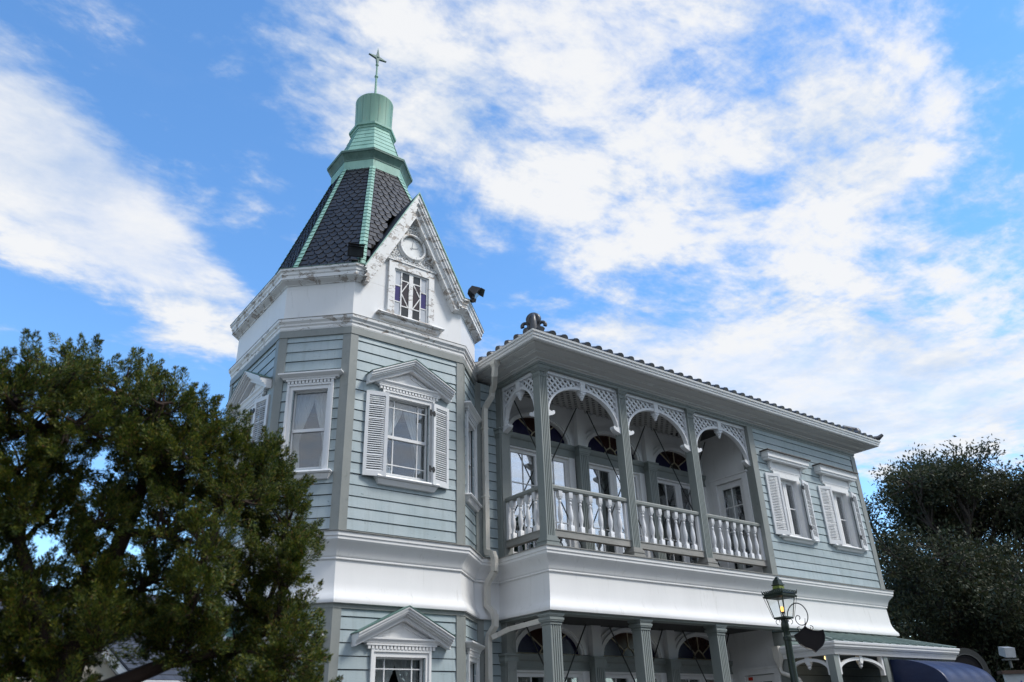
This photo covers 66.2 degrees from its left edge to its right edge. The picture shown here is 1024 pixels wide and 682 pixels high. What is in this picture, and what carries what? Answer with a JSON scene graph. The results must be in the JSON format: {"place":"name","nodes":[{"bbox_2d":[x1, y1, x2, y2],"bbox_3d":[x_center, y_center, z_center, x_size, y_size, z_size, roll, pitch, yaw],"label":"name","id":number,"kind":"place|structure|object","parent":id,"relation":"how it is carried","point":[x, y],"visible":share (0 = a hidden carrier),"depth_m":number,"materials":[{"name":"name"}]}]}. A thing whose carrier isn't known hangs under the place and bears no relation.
{"place":"outdoors","nodes":[
{"label":"outdoors","id":0,"kind":"place"},
{"bbox_2d":[0,585,194,681],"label":"neighbour house","id":1,"kind":"structure","parent":0,"point":[170,675],"depth_m":17.27,"materials":[{"name":"grey"}]},
{"bbox_2d":[0,0,1023,636],"label":"sky","id":2,"kind":"structure","parent":0,"point":[815,208],"materials":[{"name":"blue"}]},
{"bbox_2d":[189,50,959,681],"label":"victorian house","id":3,"kind":"structure","parent":0,"point":[559,510],"depth_m":12.73,"materials":[{"name":"paint"}]},
{"bbox_2d":[193,624,238,679],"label":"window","id":4,"kind":"structure","parent":3,"relation":"in","point":[229,629],"depth_m":9.88,"materials":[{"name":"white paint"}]},
{"bbox_2d":[225,370,271,468],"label":"window","id":5,"kind":"structure","parent":3,"relation":"in","point":[250,391],"depth_m":11.70,"materials":[{"name":"white paint"}]},
{"bbox_2d":[291,393,314,467],"bbox_3d":[-2.937,1.311,11.046,0.275,1.260,0.054,-5,-27,5],"label":"curtain","id":6,"kind":"object","parent":3,"relation":"hanging from","point":[305,404],"visible":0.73,"depth_m":11.18,"materials":[{"name":"white fabric"}]},
{"bbox_2d":[278,369,343,479],"bbox_3d":[-2.841,1.175,10.911,0.930,1.575,0.220,-4,-27,5],"label":"window","id":7,"kind":"structure","parent":3,"relation":"in","point":[319,381],"depth_m":11.06,"materials":[{"name":"white paint"}]},
{"bbox_2d":[315,392,326,466],"bbox_3d":[-2.692,1.298,11.038,0.255,1.260,0.054,-5,-27,5],"label":"curtain","id":8,"kind":"object","parent":3,"relation":"hanging from","point":[320,400],"visible":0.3,"depth_m":11.20,"materials":[{"name":"white fabric"}]},
{"bbox_2d":[347,243,364,261],"bbox_3d":[-2.375,-1.333,11.920,0.250,0.243,0.272,6,-28,-16],"label":"floodlight","id":9,"kind":"object","parent":3,"relation":"on","point":[356,250],"visible":1,"depth_m":11.90,"materials":[{"name":"black metal"}]},
{"bbox_2d":[375,659,393,681],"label":"curtain","id":10,"kind":"object","parent":3,"relation":"hanging from","point":[387,673],"visible":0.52,"depth_m":10.03,"materials":[{"name":"white fabric"}]},
{"bbox_2d":[386,401,402,472],"bbox_3d":[-1.756,1.448,11.403,0.385,1.260,0.054,17,-32,-33],"label":"curtain","id":11,"kind":"object","parent":3,"relation":"hanging from","point":[397,414],"visible":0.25,"depth_m":11.59,"materials":[{"name":"white fabric"}]},
{"bbox_2d":[351,605,455,681],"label":"window","id":12,"kind":"structure","parent":3,"relation":"in","point":[405,633],"depth_m":10.15,"materials":[{"name":"white paint"}]},
{"bbox_2d":[394,660,417,681],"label":"curtain","id":13,"kind":"object","parent":3,"relation":"hanging from","point":[403,675],"visible":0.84,"depth_m":10.23,"materials":[{"name":"white fabric"}]},
{"bbox_2d":[362,359,455,492],"bbox_3d":[-1.496,1.194,11.453,1.430,1.944,0.312,17,-32,-33],"label":"window","id":14,"kind":"structure","parent":3,"relation":"in","point":[410,382],"depth_m":11.48,"materials":[{"name":"white paint"}]},
{"bbox_2d":[375,257,444,334],"bbox_3d":[-1.596,-0.718,12.441,1.190,1.112,0.130,17,-32,-33],"label":"window","id":15,"kind":"structure","parent":3,"relation":"in","point":[410,288],"depth_m":12.44,"materials":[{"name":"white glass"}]},
{"bbox_2d":[402,404,422,478],"bbox_3d":[-1.481,1.541,11.608,0.365,1.260,0.054,17,-32,-33],"label":"curtain","id":16,"kind":"object","parent":3,"relation":"hanging from","point":[411,420],"visible":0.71,"depth_m":11.74,"materials":[{"name":"white fabric"}]},
{"bbox_2d":[464,401,482,511],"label":"window","id":17,"kind":"structure","parent":3,"relation":"in","point":[472,419],"depth_m":12.45,"materials":[{"name":"white paint"}]},
{"bbox_2d":[465,640,484,681],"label":"window","id":18,"kind":"structure","parent":3,"relation":"in","point":[474,649],"depth_m":11.10,"materials":[{"name":"white paint"}]},
{"bbox_2d":[467,286,484,302],"bbox_3d":[-0.602,-0.779,13.162,0.277,0.252,0.250,2,-27,-9],"label":"floodlight","id":19,"kind":"object","parent":3,"relation":"attached to","point":[474,292],"visible":0.99,"depth_m":13.10,"materials":[{"name":"black metal"}]},
{"bbox_2d":[518,677,529,681],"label":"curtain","id":20,"kind":"object","parent":3,"relation":"hanging from","point":[523,679],"visible":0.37,"depth_m":12.00,"materials":[{"name":"white fabric"}]},
{"bbox_2d":[510,445,580,553],"bbox_3d":[0.484,2.804,13.277,1.600,1.935,0.110,17,-32,-33],"label":"french window","id":21,"kind":"structure","parent":3,"relation":"in","point":[568,463],"depth_m":13.58,"materials":[{"name":"white paint"}]},
{"bbox_2d":[517,670,589,681],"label":"french window","id":22,"kind":"structure","parent":3,"relation":"in","point":[582,676],"depth_m":12.27,"materials":[{"name":"white paint"}]},
{"bbox_2d":[566,678,573,681],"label":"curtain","id":23,"kind":"object","parent":3,"relation":"hanging from","point":[570,680],"visible":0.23,"depth_m":12.50,"materials":[{"name":"white fabric"}]},
{"bbox_2d":[606,678,614,681],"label":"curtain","id":24,"kind":"object","parent":3,"relation":"hanging from","point":[610,680],"visible":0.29,"depth_m":12.98,"materials":[{"name":"white fabric"}]},
{"bbox_2d":[589,462,653,557],"bbox_3d":[1.900,3.239,14.245,1.600,1.935,0.110,17,-32,-33],"label":"french window","id":25,"kind":"structure","parent":3,"relation":"in","point":[639,478],"depth_m":14.54,"materials":[{"name":"white paint"}]},
{"bbox_2d":[605,672,666,681],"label":"french window","id":26,"kind":"structure","parent":3,"relation":"in","point":[659,677],"depth_m":13.02,"materials":[{"name":"white paint"}]},
{"bbox_2d":[657,477,713,562],"bbox_3d":[3.316,3.675,15.214,1.600,1.935,0.110,17,-32,-33],"label":"french window","id":27,"kind":"structure","parent":3,"relation":"in","point":[676,486],"depth_m":15.46,"materials":[{"name":"white paint"}]},
{"bbox_2d":[680,673,733,681],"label":"french window","id":28,"kind":"structure","parent":3,"relation":"in","point":[699,677],"depth_m":13.97,"materials":[{"name":"white paint"}]},
{"bbox_2d":[708,469,762,572],"bbox_3d":[4.357,3.593,15.213,0.135,2.015,0.940,17,-32,-33],"label":"balcony door","id":29,"kind":"structure","parent":3,"relation":"in","point":[718,485],"depth_m":15.38,"materials":[{"name":"white paint"}]},
{"bbox_2d":[726,489,745,569],"bbox_3d":[4.394,3.690,15.348,0.054,1.600,0.220,17,-32,-33],"label":"curtain","id":30,"kind":"object","parent":3,"relation":"hanging from","point":[731,510],"visible":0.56,"depth_m":15.52,"materials":[{"name":"white fabric"}]},
{"bbox_2d":[736,665,781,681],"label":"sign","id":31,"kind":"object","parent":3,"relation":"in","point":[745,674],"depth_m":14.00,"materials":[{"name":"white paint"}]},
{"bbox_2d":[759,448,819,544],"bbox_3d":[5.522,3.097,15.537,1.436,1.760,0.318,17,-32,-33],"label":"window","id":32,"kind":"structure","parent":3,"relation":"in","point":[786,469],"depth_m":15.55,"materials":[{"name":"white paint"}]},
{"bbox_2d":[812,463,868,553],"bbox_3d":[6.930,3.530,16.500,1.436,1.760,0.318,17,-32,-33],"label":"window","id":33,"kind":"structure","parent":3,"relation":"in","point":[836,481],"depth_m":16.50,"materials":[{"name":"white paint"}]},
{"bbox_2d":[890,659,995,681],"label":"barrel awning","id":34,"kind":"object","parent":3,"relation":"attached to","point":[918,671],"visible":1,"depth_m":13.67,"materials":[{"name":"blue fabric"}]},
{"bbox_2d":[950,648,991,675],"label":"arched gate","id":35,"kind":"structure","parent":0,"point":[969,657],"depth_m":18.00,"materials":[{"name":"metal"}]},
{"label":"ground","id":36,"kind":"structure","parent":0,"visible":0},
{"bbox_2d":[0,328,343,681],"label":"juniper tree","id":37,"kind":"object","parent":36,"relation":"on","point":[161,457],"visible":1,"depth_m":5.30,"materials":[{"name":"green plant"}]},
{"bbox_2d":[761,577,807,681],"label":"street lamp","id":38,"kind":"object","parent":36,"relation":"on","point":[778,592],"visible":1,"depth_m":11.99,"materials":[{"name":"green metal"}]},
{"bbox_2d":[794,625,824,651],"bbox_3d":[4.519,4.517,11.903,0.471,0.392,0.031,-2,-27,-1],"label":"hanging sign","id":39,"kind":"object","parent":38,"relation":"hanging from","point":[809,638],"visible":1,"depth_m":11.90,"materials":[{"name":"black metal"}]},
{"bbox_2d":[864,433,1023,681],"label":"evergreen tree","id":40,"kind":"object","parent":36,"relation":"on","point":[933,503],"visible":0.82,"depth_m":21.53,"materials":[{"name":"green plant"}]},
{"bbox_2d":[930,454,1023,680],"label":"evergreen tree","id":41,"kind":"object","parent":36,"relation":"on","point":[980,649],"visible":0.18,"depth_m":21.25,"materials":[{"name":"green plant"}]},
{"bbox_2d":[997,670,1023,681],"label":"notice board","id":42,"kind":"object","parent":36,"relation":"on","point":[1013,675],"visible":1,"depth_m":16.53,"materials":[{"name":"white wood"}]},
{"bbox_2d":[998,647,1018,667],"bbox_3d":[10.668,6.777,16.838,0.390,0.430,0.190,6,-28,-16],"label":"garden floodlight","id":43,"kind":"object","parent":42,"relation":"on","point":[1008,652],"visible":1,"depth_m":16.80,"materials":[{"name":"grey metal"}]}
]}

